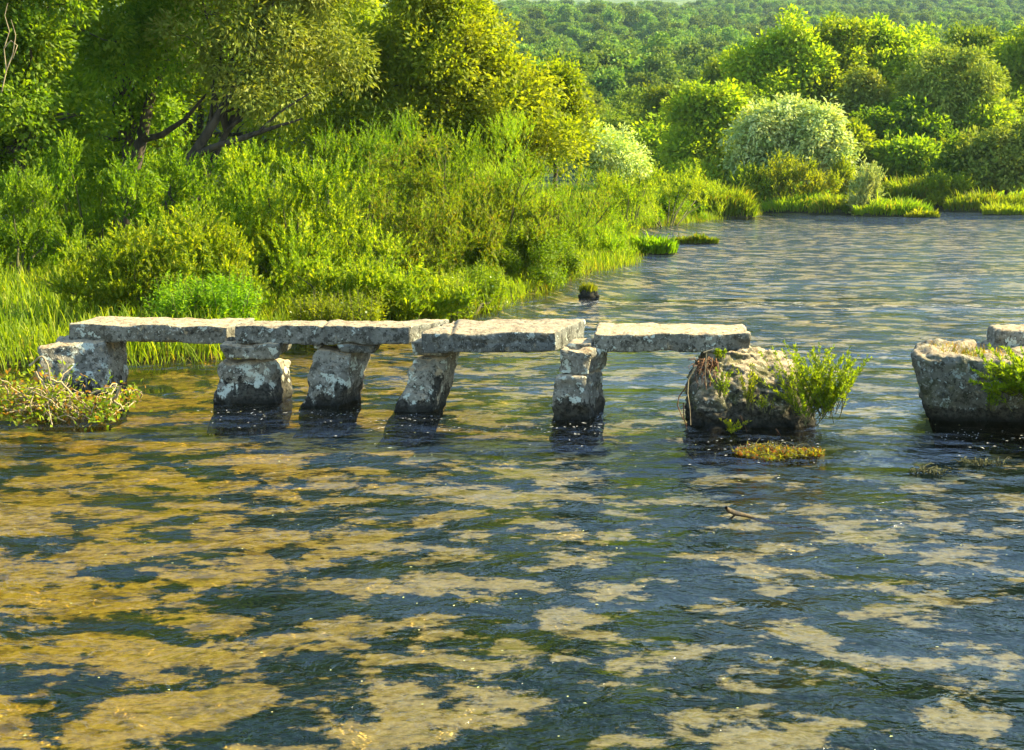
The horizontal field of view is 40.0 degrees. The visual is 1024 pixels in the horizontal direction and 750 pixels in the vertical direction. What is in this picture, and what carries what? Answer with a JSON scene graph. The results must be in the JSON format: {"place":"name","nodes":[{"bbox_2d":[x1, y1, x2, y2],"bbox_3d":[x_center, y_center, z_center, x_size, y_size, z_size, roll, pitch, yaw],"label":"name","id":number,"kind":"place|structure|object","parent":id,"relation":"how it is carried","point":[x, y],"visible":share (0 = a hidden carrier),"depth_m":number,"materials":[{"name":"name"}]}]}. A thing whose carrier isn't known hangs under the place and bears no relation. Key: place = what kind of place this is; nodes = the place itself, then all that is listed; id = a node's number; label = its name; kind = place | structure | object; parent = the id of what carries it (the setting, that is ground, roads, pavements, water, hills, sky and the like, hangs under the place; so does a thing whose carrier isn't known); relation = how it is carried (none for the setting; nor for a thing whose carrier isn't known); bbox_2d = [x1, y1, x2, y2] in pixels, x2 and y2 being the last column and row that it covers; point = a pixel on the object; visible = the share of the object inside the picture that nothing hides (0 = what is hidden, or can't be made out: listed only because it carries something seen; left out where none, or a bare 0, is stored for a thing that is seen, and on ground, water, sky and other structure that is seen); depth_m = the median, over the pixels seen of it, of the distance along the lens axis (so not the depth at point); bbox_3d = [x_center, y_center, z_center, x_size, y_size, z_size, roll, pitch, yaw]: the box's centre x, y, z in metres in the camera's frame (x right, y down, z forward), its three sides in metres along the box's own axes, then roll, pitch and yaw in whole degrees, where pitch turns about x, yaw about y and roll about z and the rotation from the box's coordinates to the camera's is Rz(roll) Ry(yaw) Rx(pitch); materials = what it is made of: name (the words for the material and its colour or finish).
{"place":"outdoors","nodes":[
{"label":"outdoors","id":0,"kind":"place"},
{"bbox_2d":[0,189,720,366],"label":"bank grass","id":1,"kind":"structure","parent":0,"point":[19,318],"depth_m":26.27,"materials":[{"name":"plant"}]},
{"bbox_2d":[0,0,1023,749],"bbox_3d":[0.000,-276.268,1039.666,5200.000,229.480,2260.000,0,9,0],"label":"ground","id":2,"kind":"structure","parent":0,"point":[810,640],"depth_m":12.68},
{"bbox_2d":[0,164,92,279],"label":"willow bush","id":3,"kind":"object","parent":2,"relation":"on","point":[17,232],"visible":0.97,"depth_m":30.54,"materials":[{"name":"green plant"}]},
{"bbox_2d":[0,0,140,252],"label":"tree","id":4,"kind":"object","parent":2,"relation":"on","point":[36,27],"visible":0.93,"depth_m":33.18,"materials":[{"name":"green plant"}]},
{"bbox_2d":[0,0,179,210],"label":"tree","id":5,"kind":"object","parent":2,"relation":"on","point":[72,75],"visible":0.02,"depth_m":50.65,"materials":[{"name":"green plant"}]},
{"bbox_2d":[0,150,205,236],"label":"willow bush","id":6,"kind":"object","parent":2,"relation":"on","point":[76,206],"visible":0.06,"depth_m":40.53,"materials":[{"name":"green plant"}]},
{"bbox_2d":[19,126,226,258],"bbox_3d":[-9.010,-4.148,33.050,5.015,3.361,2.762,-3,9,-18],"label":"willow bush","id":7,"kind":"object","parent":2,"relation":"on","point":[120,179],"visible":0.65,"depth_m":32.68,"materials":[{"name":"green plant"}]},
{"bbox_2d":[9,0,256,231],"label":"willow tree","id":8,"kind":"object","parent":2,"relation":"on","point":[139,111],"visible":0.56,"depth_m":37.18,"materials":[{"name":"green plant"}]},
{"bbox_2d":[35,200,277,319],"bbox_3d":[-6.368,-2.012,25.592,4.236,2.330,2.492,2,9,10],"label":"willow bush","id":9,"kind":"object","parent":2,"relation":"on","point":[111,283],"visible":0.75,"depth_m":25.34,"materials":[{"name":"green plant"}]},
{"bbox_2d":[83,0,313,201],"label":"tree","id":10,"kind":"object","parent":2,"relation":"on","point":[201,112],"visible":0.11,"depth_m":54.32,"materials":[{"name":"green plant"}]},
{"bbox_2d":[137,266,267,320],"bbox_3d":[-5.172,-1.060,23.803,2.113,1.645,1.579,-4,10,-26],"label":"nettle patch","id":11,"kind":"object","parent":2,"relation":"on","point":[199,295],"visible":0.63,"depth_m":23.62,"materials":[{"name":"green plant"}]},
{"bbox_2d":[149,123,355,232],"bbox_3d":[-8.183,-5.851,42.479,7.086,3.487,3.516,0,9,0],"label":"willow bush","id":12,"kind":"object","parent":2,"relation":"on","point":[286,161],"visible":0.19,"depth_m":42.05,"materials":[{"name":"green plant"}]},
{"bbox_2d":[143,0,387,241],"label":"willow tree","id":13,"kind":"object","parent":2,"relation":"on","point":[276,27],"visible":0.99,"depth_m":35.16,"materials":[{"name":"green plant"}]},
{"bbox_2d":[194,136,396,297],"bbox_3d":[-4.577,-3.218,29.098,3.913,3.444,3.785,2,9,14],"label":"willow bush","id":14,"kind":"object","parent":2,"relation":"on","point":[247,212],"visible":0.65,"depth_m":28.95,"materials":[{"name":"green plant"}]},
{"bbox_2d":[240,0,416,213],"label":"tree","id":15,"kind":"object","parent":2,"relation":"on","point":[363,4],"visible":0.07,"depth_m":49.45,"materials":[{"name":"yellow plant"}]},
{"bbox_2d":[284,284,395,354],"bbox_3d":[-3.058,-1.020,24.814,2.030,1.202,1.394,-3,9,-19],"label":"nettle patch","id":16,"kind":"object","parent":2,"relation":"on","point":[329,310],"visible":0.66,"depth_m":24.56,"materials":[{"name":"green plant"}]},
{"bbox_2d":[306,105,424,263],"bbox_3d":[-3.775,-4.890,36.286,2.731,4.212,3.849,3,9,19],"label":"willow bush","id":17,"kind":"object","parent":2,"relation":"on","point":[378,139],"visible":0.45,"depth_m":35.91,"materials":[{"name":"green plant"}]},
{"bbox_2d":[265,226,485,320],"bbox_3d":[-2.583,-1.812,27.103,3.879,2.134,3.034,4,10,26],"label":"willow bush","id":18,"kind":"object","parent":2,"relation":"on","point":[408,294],"visible":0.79,"depth_m":26.69,"materials":[{"name":"green plant"}]},
{"bbox_2d":[280,89,544,197],"bbox_3d":[-3.036,-6.554,44.098,8.235,4.883,5.439,0,9,0],"label":"tree","id":19,"kind":"object","parent":2,"relation":"on","point":[340,111],"visible":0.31,"depth_m":43.13,"materials":[{"name":"green plant"}]},
{"bbox_2d":[346,118,513,277],"bbox_3d":[-1.984,-4.077,32.883,4.078,4.012,3.890,0,9,0],"label":"willow bush","id":20,"kind":"object","parent":2,"relation":"on","point":[442,225],"visible":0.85,"depth_m":32.97,"materials":[{"name":"green plant"}]},
{"bbox_2d":[269,0,615,232],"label":"maple tree","id":21,"kind":"object","parent":2,"relation":"on","point":[451,54],"visible":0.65,"depth_m":43.88,"materials":[{"name":"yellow plant"}]},
{"bbox_2d":[428,256,511,321],"bbox_3d":[-0.869,-1.721,28.985,1.330,1.359,2.695,3,9,19],"label":"nettle patch","id":22,"kind":"object","parent":2,"relation":"on","point":[490,286],"visible":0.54,"depth_m":29.32,"materials":[{"name":"green plant"}]},
{"bbox_2d":[403,105,570,243],"bbox_3d":[-0.778,-5.095,37.810,4.636,4.488,3.802,-3,9,-16],"label":"willow bush","id":23,"kind":"object","parent":2,"relation":"on","point":[514,130],"visible":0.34,"depth_m":38.14,"materials":[{"name":"green plant"}]},
{"bbox_2d":[441,146,564,273],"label":"willow bush","id":24,"kind":"object","parent":2,"relation":"on","point":[509,212],"visible":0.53,"depth_m":34.83,"materials":[{"name":"green plant"}]},
{"bbox_2d":[450,220,587,290],"bbox_3d":[0.626,-3.009,34.976,4.482,1.778,2.798,-8,12,-41],"label":"nettle patch","id":25,"kind":"object","parent":2,"relation":"on","point":[552,246],"visible":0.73,"depth_m":34.35,"materials":[{"name":"green plant"}]},
{"bbox_2d":[511,153,618,250],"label":"willow bush","id":26,"kind":"object","parent":2,"relation":"on","point":[568,206],"visible":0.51,"depth_m":42.13,"materials":[{"name":"green plant"}]},
{"bbox_2d":[535,49,606,227],"bbox_3d":[1.671,-8.027,49.213,3.264,6.677,2.780,0,9,0],"label":"tree","id":27,"kind":"object","parent":2,"relation":"on","point":[572,81],"visible":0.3,"depth_m":48.60,"materials":[{"name":"green plant"}]},
{"bbox_2d":[167,0,1023,147],"bbox_3d":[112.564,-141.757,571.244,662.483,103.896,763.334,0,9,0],"label":"hillside forest","id":28,"kind":"object","parent":2,"relation":"on","point":[613,47],"visible":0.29,"depth_m":483.53,"materials":[{"name":"plant"}]},
{"bbox_2d":[561,219,639,262],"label":"willow bush","id":29,"kind":"object","parent":2,"relation":"on","point":[608,241],"visible":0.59,"depth_m":41.57,"materials":[{"name":"green plant"}]},
{"bbox_2d":[581,82,622,117],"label":"foothill tree","id":30,"kind":"object","parent":2,"relation":"on","point":[597,100],"visible":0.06,"depth_m":149.34,"materials":[{"name":"green plant"}]},
{"bbox_2d":[556,117,654,223],"bbox_3d":[3.561,-7.788,54.383,4.126,4.762,3.633,0,9,0],"label":"tree","id":31,"kind":"object","parent":2,"relation":"on","point":[623,158],"visible":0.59,"depth_m":53.71,"materials":[{"name":"green plant"}]},
{"bbox_2d":[596,107,638,140],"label":"foothill tree","id":32,"kind":"object","parent":2,"relation":"on","point":[614,121],"visible":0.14,"depth_m":127.19,"materials":[{"name":"green plant"}]},
{"bbox_2d":[576,156,671,234],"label":"willow bush","id":33,"kind":"object","parent":2,"relation":"on","point":[630,192],"visible":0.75,"depth_m":55.58,"materials":[{"name":"green plant"}]},
{"bbox_2d":[610,84,642,113],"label":"foothill tree","id":34,"kind":"object","parent":2,"relation":"on","point":[627,97],"visible":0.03,"depth_m":156.11,"materials":[{"name":"green plant"}]},
{"bbox_2d":[625,78,682,138],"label":"tree","id":35,"kind":"object","parent":2,"relation":"on","point":[654,96],"visible":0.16,"depth_m":115.05,"materials":[{"name":"green plant"}]},
{"bbox_2d":[618,189,707,224],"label":"nettle patch","id":36,"kind":"object","parent":2,"relation":"on","point":[665,203],"visible":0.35,"depth_m":66.02,"materials":[{"name":"green plant"}]},
{"bbox_2d":[617,159,734,227],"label":"willow bush","id":37,"kind":"object","parent":2,"relation":"on","point":[696,185],"visible":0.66,"depth_m":65.14,"materials":[{"name":"green plant"}]},
{"bbox_2d":[624,109,737,193],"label":"tree","id":38,"kind":"object","parent":2,"relation":"on","point":[652,138],"visible":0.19,"depth_m":91.64,"materials":[{"name":"green plant"}]},
{"bbox_2d":[652,77,754,199],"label":"tree","id":39,"kind":"object","parent":2,"relation":"on","point":[702,119],"visible":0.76,"depth_m":85.30,"materials":[{"name":"green plant"}]},
{"bbox_2d":[690,51,731,88],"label":"tree","id":40,"kind":"object","parent":2,"relation":"on","point":[712,73],"visible":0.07,"depth_m":116.80,"materials":[{"name":"green plant"}]},
{"bbox_2d":[685,173,764,222],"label":"sedge clump","id":41,"kind":"object","parent":2,"relation":"on","point":[743,205],"visible":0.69,"depth_m":71.40,"materials":[{"name":"plant"}]},
{"bbox_2d":[724,78,771,119],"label":"tree","id":42,"kind":"object","parent":2,"relation":"on","point":[750,91],"visible":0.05,"depth_m":95.25,"materials":[{"name":"green plant"}]},
{"bbox_2d":[727,160,775,208],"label":"bank bush","id":43,"kind":"object","parent":2,"relation":"on","point":[740,171],"visible":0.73,"depth_m":79.62,"materials":[{"name":"green plant"}]},
{"bbox_2d":[536,182,1023,202],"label":"bank grass","id":44,"kind":"structure","parent":2,"relation":"on","point":[593,191],"depth_m":109.88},
{"bbox_2d":[718,3,844,195],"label":"tree","id":45,"kind":"object","parent":2,"relation":"on","point":[781,62],"visible":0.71,"depth_m":98.51,"materials":[{"name":"green plant"}]},
{"bbox_2d":[717,92,868,195],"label":"silver willow","id":46,"kind":"object","parent":2,"relation":"on","point":[804,129],"visible":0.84,"depth_m":81.72,"materials":[{"name":"green plant"}]},
{"bbox_2d":[809,10,880,115],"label":"tree","id":47,"kind":"object","parent":2,"relation":"on","point":[847,40],"visible":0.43,"depth_m":100.20,"materials":[{"name":"green plant"}]},
{"bbox_2d":[821,116,888,196],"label":"tree","id":48,"kind":"object","parent":2,"relation":"on","point":[861,133],"visible":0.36,"depth_m":90.50,"materials":[{"name":"green plant"}]},
{"bbox_2d":[831,62,895,120],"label":"tree","id":49,"kind":"object","parent":2,"relation":"on","point":[864,87],"visible":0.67,"depth_m":96.58,"materials":[{"name":"green plant"}]},
{"bbox_2d":[843,159,887,220],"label":"bank bush","id":50,"kind":"object","parent":2,"relation":"on","point":[863,185],"visible":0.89,"depth_m":75.13,"materials":[{"name":"plant"}]},
{"bbox_2d":[856,12,934,101],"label":"tree","id":51,"kind":"object","parent":2,"relation":"on","point":[893,44],"visible":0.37,"depth_m":101.53,"materials":[{"name":"green plant"}]},
{"bbox_2d":[847,91,958,183],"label":"tree","id":52,"kind":"object","parent":2,"relation":"on","point":[897,117],"visible":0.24,"depth_m":92.64,"materials":[{"name":"green plant"}]},
{"bbox_2d":[869,130,944,181],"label":"tree","id":53,"kind":"object","parent":2,"relation":"on","point":[910,157],"visible":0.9,"depth_m":88.83,"materials":[{"name":"green plant"}]},
{"bbox_2d":[878,162,943,210],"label":"meadow mound","id":54,"kind":"object","parent":2,"relation":"on","point":[908,187],"visible":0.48,"depth_m":85.41,"materials":[{"name":"plant"}]},
{"bbox_2d":[900,21,950,47],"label":"tree","id":55,"kind":"object","parent":2,"relation":"on","point":[927,33],"visible":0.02,"depth_m":112.64,"materials":[{"name":"green plant"}]},
{"bbox_2d":[889,39,1021,132],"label":"willow tree","id":56,"kind":"object","parent":2,"relation":"on","point":[944,78],"visible":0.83,"depth_m":94.50,"materials":[{"name":"green plant"}]},
{"bbox_2d":[922,125,999,198],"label":"tree","id":57,"kind":"object","parent":2,"relation":"on","point":[940,163],"visible":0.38,"depth_m":83.66,"materials":[{"name":"green plant"}]},
{"bbox_2d":[939,20,1003,55],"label":"tree","id":58,"kind":"object","parent":2,"relation":"on","point":[981,36],"visible":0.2,"depth_m":114.18,"materials":[{"name":"green plant"}]},
{"bbox_2d":[943,115,1023,195],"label":"tree","id":59,"kind":"object","parent":2,"relation":"on","point":[999,152],"visible":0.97,"depth_m":81.77,"materials":[{"name":"green plant"}]},
{"bbox_2d":[951,93,1021,193],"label":"tree","id":60,"kind":"object","parent":2,"relation":"on","point":[996,112],"visible":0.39,"depth_m":93.23,"materials":[{"name":"green plant"}]},
{"bbox_2d":[979,21,1023,123],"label":"tree","id":61,"kind":"object","parent":2,"relation":"on","point":[1009,55],"visible":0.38,"depth_m":108.02,"materials":[{"name":"green plant"}]},
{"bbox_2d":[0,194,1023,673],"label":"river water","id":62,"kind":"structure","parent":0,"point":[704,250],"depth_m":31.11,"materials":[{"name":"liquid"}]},
{"bbox_2d":[0,357,49,422],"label":"leafy branch","id":63,"kind":"object","parent":62,"relation":"on","point":[12,384],"visible":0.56,"depth_m":17.51,"materials":[{"name":"green plant"}]},
{"bbox_2d":[0,357,120,428],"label":"leafy branch","id":64,"kind":"object","parent":62,"relation":"on","point":[49,407],"visible":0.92,"depth_m":17.37,"materials":[{"name":"green plant"}]},
{"bbox_2d":[37,335,128,432],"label":"pier block","id":65,"kind":"structure","parent":62,"relation":"on","point":[90,358],"depth_m":18.82,"materials":[{"name":"stone"}]},
{"bbox_2d":[69,316,254,343],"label":"stone slab","id":66,"kind":"structure","parent":65,"relation":"on","point":[113,329],"depth_m":18.95,"materials":[{"name":"stone"}]},
{"bbox_2d":[73,370,152,431],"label":"leafy branch","id":67,"kind":"object","parent":62,"relation":"on","point":[109,408],"visible":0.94,"depth_m":17.32,"materials":[{"name":"green plant"}]},
{"bbox_2d":[207,358,292,435],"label":"pier block","id":68,"kind":"structure","parent":62,"relation":"on","point":[244,383],"depth_m":18.60,"materials":[{"name":"stone"}]},
{"bbox_2d":[220,340,291,359],"bbox_3d":[-3.421,-0.358,18.824,0.849,0.259,0.735,0,9,0],"label":"capstone","id":69,"kind":"object","parent":68,"relation":"on","point":[263,351],"visible":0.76,"depth_m":18.49,"materials":[{"name":"stone"}]},
{"bbox_2d":[293,345,370,438],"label":"pier block","id":70,"kind":"structure","parent":62,"relation":"on","point":[336,377],"depth_m":18.45,"materials":[{"name":"stone"}]},
{"bbox_2d":[337,343,379,353],"bbox_3d":[-2.028,-0.383,18.713,0.546,0.156,0.525,0,9,0],"label":"packing stone","id":71,"kind":"object","parent":70,"relation":"on","point":[353,348],"visible":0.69,"depth_m":18.47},
{"bbox_2d":[235,319,448,344],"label":"stone slab","id":72,"kind":"structure","parent":71,"relation":"on","point":[330,332],"depth_m":18.46,"materials":[{"name":"stone"}]},
{"bbox_2d":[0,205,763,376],"bbox_3d":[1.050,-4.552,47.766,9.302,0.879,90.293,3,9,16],"label":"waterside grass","id":73,"kind":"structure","parent":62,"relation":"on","point":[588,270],"depth_m":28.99,"materials":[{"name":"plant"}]},
{"bbox_2d":[375,352,459,446],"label":"pier block","id":74,"kind":"structure","parent":62,"relation":"on","point":[426,391],"depth_m":18.06,"materials":[{"name":"stone"}]},
{"bbox_2d":[412,336,456,356],"bbox_3d":[-0.891,-0.381,18.374,0.802,0.254,0.634,0,9,0],"label":"capstone","id":75,"kind":"object","parent":74,"relation":"on","point":[416,347],"visible":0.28,"depth_m":18.08,"materials":[{"name":"stone"}]},
{"bbox_2d":[421,318,585,352],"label":"stone slab","id":76,"kind":"structure","parent":75,"relation":"on","point":[507,335],"depth_m":17.85,"materials":[{"name":"stone"}]},
{"bbox_2d":[549,369,604,452],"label":"pier block","id":77,"kind":"structure","parent":62,"relation":"on","point":[578,397],"depth_m":17.42,"materials":[{"name":"stone"}]},
{"bbox_2d":[559,346,607,374],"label":"pier block","id":78,"kind":"structure","parent":77,"relation":"on","point":[584,360],"depth_m":17.37,"materials":[{"name":"stone"}]},
{"bbox_2d":[577,281,598,306],"bbox_3d":[1.745,-1.856,32.186,0.576,0.612,0.594,-8,12,-41],"label":"tufted rock","id":79,"kind":"object","parent":62,"relation":"on","point":[588,291],"visible":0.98,"depth_m":32.07,"materials":[{"name":"stone"}]},
{"bbox_2d":[626,231,680,258],"bbox_3d":[4.605,-4.336,46.375,2.059,0.990,1.550,3,9,17],"label":"cress mat","id":80,"kind":"object","parent":62,"relation":"on","point":[665,246],"visible":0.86,"depth_m":46.05,"materials":[{"name":"plant"}]},
{"bbox_2d":[670,230,719,246],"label":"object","id":81,"kind":"object","parent":62,"relation":"on","point":[695,239],"visible":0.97,"depth_m":51.22,"materials":[{"name":"plant"}]},
{"bbox_2d":[682,347,821,465],"bbox_3d":[2.992,0.358,17.522,1.820,1.391,1.854,0,9,0],"label":"mossy boulder","id":82,"kind":"object","parent":62,"relation":"on","point":[708,409],"visible":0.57,"depth_m":16.97,"materials":[{"name":"stone"}]},
{"bbox_2d":[593,322,750,351],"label":"stone slab","id":83,"kind":"structure","parent":82,"relation":"on","point":[641,337],"depth_m":17.57,"materials":[{"name":"stone"}]},
{"bbox_2d":[709,364,734,399],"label":"sprig plant","id":84,"kind":"object","parent":82,"relation":"on","point":[724,387],"visible":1,"depth_m":16.59,"materials":[{"name":"green plant"}]},
{"bbox_2d":[677,349,781,439],"bbox_3d":[2.579,0.210,16.778,1.252,1.113,0.396,0,9,0],"label":"root tangle","id":85,"kind":"object","parent":82,"relation":"hanging from","point":[699,365],"visible":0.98,"depth_m":16.79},
{"bbox_2d":[715,346,759,360],"bbox_3d":[2.816,-0.221,17.743,0.684,0.331,0.605,0,9,0],"label":"packing stone","id":86,"kind":"object","parent":82,"relation":"on","point":[744,353],"visible":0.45,"depth_m":17.52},
{"bbox_2d":[736,362,757,409],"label":"sprig plant","id":87,"kind":"object","parent":82,"relation":"on","point":[749,396],"visible":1,"depth_m":16.54,"materials":[{"name":"green plant"}]},
{"bbox_2d":[728,438,825,462],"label":"floating weed","id":88,"kind":"object","parent":62,"relation":"on","point":[759,449],"visible":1,"depth_m":15.37,"materials":[{"name":"plant"}]},
{"bbox_2d":[725,506,834,532],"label":"sunken branch","id":89,"kind":"object","parent":62,"relation":"on","point":[733,512],"visible":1,"depth_m":12.62,"materials":[{"name":"brown wood"}]},
{"bbox_2d":[759,190,828,219],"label":"sedge clump","id":90,"kind":"object","parent":62,"relation":"on","point":[794,205],"visible":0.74,"depth_m":77.99,"materials":[{"name":"plant"}]},
{"bbox_2d":[754,148,845,199],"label":"bank bush","id":91,"kind":"object","parent":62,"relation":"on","point":[785,177],"visible":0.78,"depth_m":78.97,"materials":[{"name":"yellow plant"}]},
{"bbox_2d":[752,340,871,426],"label":"river shrub","id":92,"kind":"object","parent":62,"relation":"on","point":[825,393],"visible":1,"depth_m":16.72,"materials":[{"name":"green plant"}]},
{"bbox_2d":[807,192,862,221],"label":"sedge clump","id":93,"kind":"object","parent":62,"relation":"on","point":[827,204],"visible":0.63,"depth_m":76.05,"materials":[{"name":"plant"}]},
{"bbox_2d":[829,152,857,196],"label":"bank bush","id":94,"kind":"object","parent":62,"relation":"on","point":[843,166],"visible":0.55,"depth_m":80.94,"materials":[{"name":"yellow plant"}]},
{"bbox_2d":[853,189,933,224],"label":"sedge clump","id":95,"kind":"object","parent":62,"relation":"on","point":[879,208],"visible":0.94,"depth_m":73.52,"materials":[{"name":"plant"}]},
{"bbox_2d":[904,206,940,218],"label":"weed fringe","id":96,"kind":"object","parent":62,"relation":"on","point":[922,214],"visible":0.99,"depth_m":72.36,"materials":[{"name":"plant"}]},
{"bbox_2d":[923,168,978,209],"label":"bank bush","id":97,"kind":"object","parent":62,"relation":"on","point":[947,184],"visible":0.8,"depth_m":80.97,"materials":[{"name":"green plant"}]},
{"bbox_2d":[911,338,1023,454],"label":"river rock","id":98,"kind":"object","parent":62,"relation":"on","point":[954,402],"visible":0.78,"depth_m":17.29,"materials":[{"name":"stone"}]},
{"bbox_2d":[920,341,1006,357],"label":"dry grass tuft","id":99,"kind":"object","parent":98,"relation":"on","point":[964,352],"visible":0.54,"depth_m":17.70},
{"bbox_2d":[968,343,1023,411],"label":"river shrub","id":100,"kind":"object","parent":98,"relation":"on","point":[1012,376],"visible":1,"depth_m":16.60,"materials":[{"name":"green plant"}]},
{"bbox_2d":[986,324,1023,346],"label":"stone slab","id":101,"kind":"object","parent":98,"relation":"on","point":[1011,335],"visible":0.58,"depth_m":18.16,"materials":[{"name":"stone"}]},
{"bbox_2d":[942,186,1023,218],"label":"sedge clump","id":102,"kind":"object","parent":62,"relation":"on","point":[970,203],"visible":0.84,"depth_m":78.95,"materials":[{"name":"plant"}]},
{"bbox_2d":[979,200,1023,217],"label":"sedge clump","id":103,"kind":"object","parent":62,"relation":"on","point":[1003,210],"visible":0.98,"depth_m":75.22,"materials":[{"name":"plant"}]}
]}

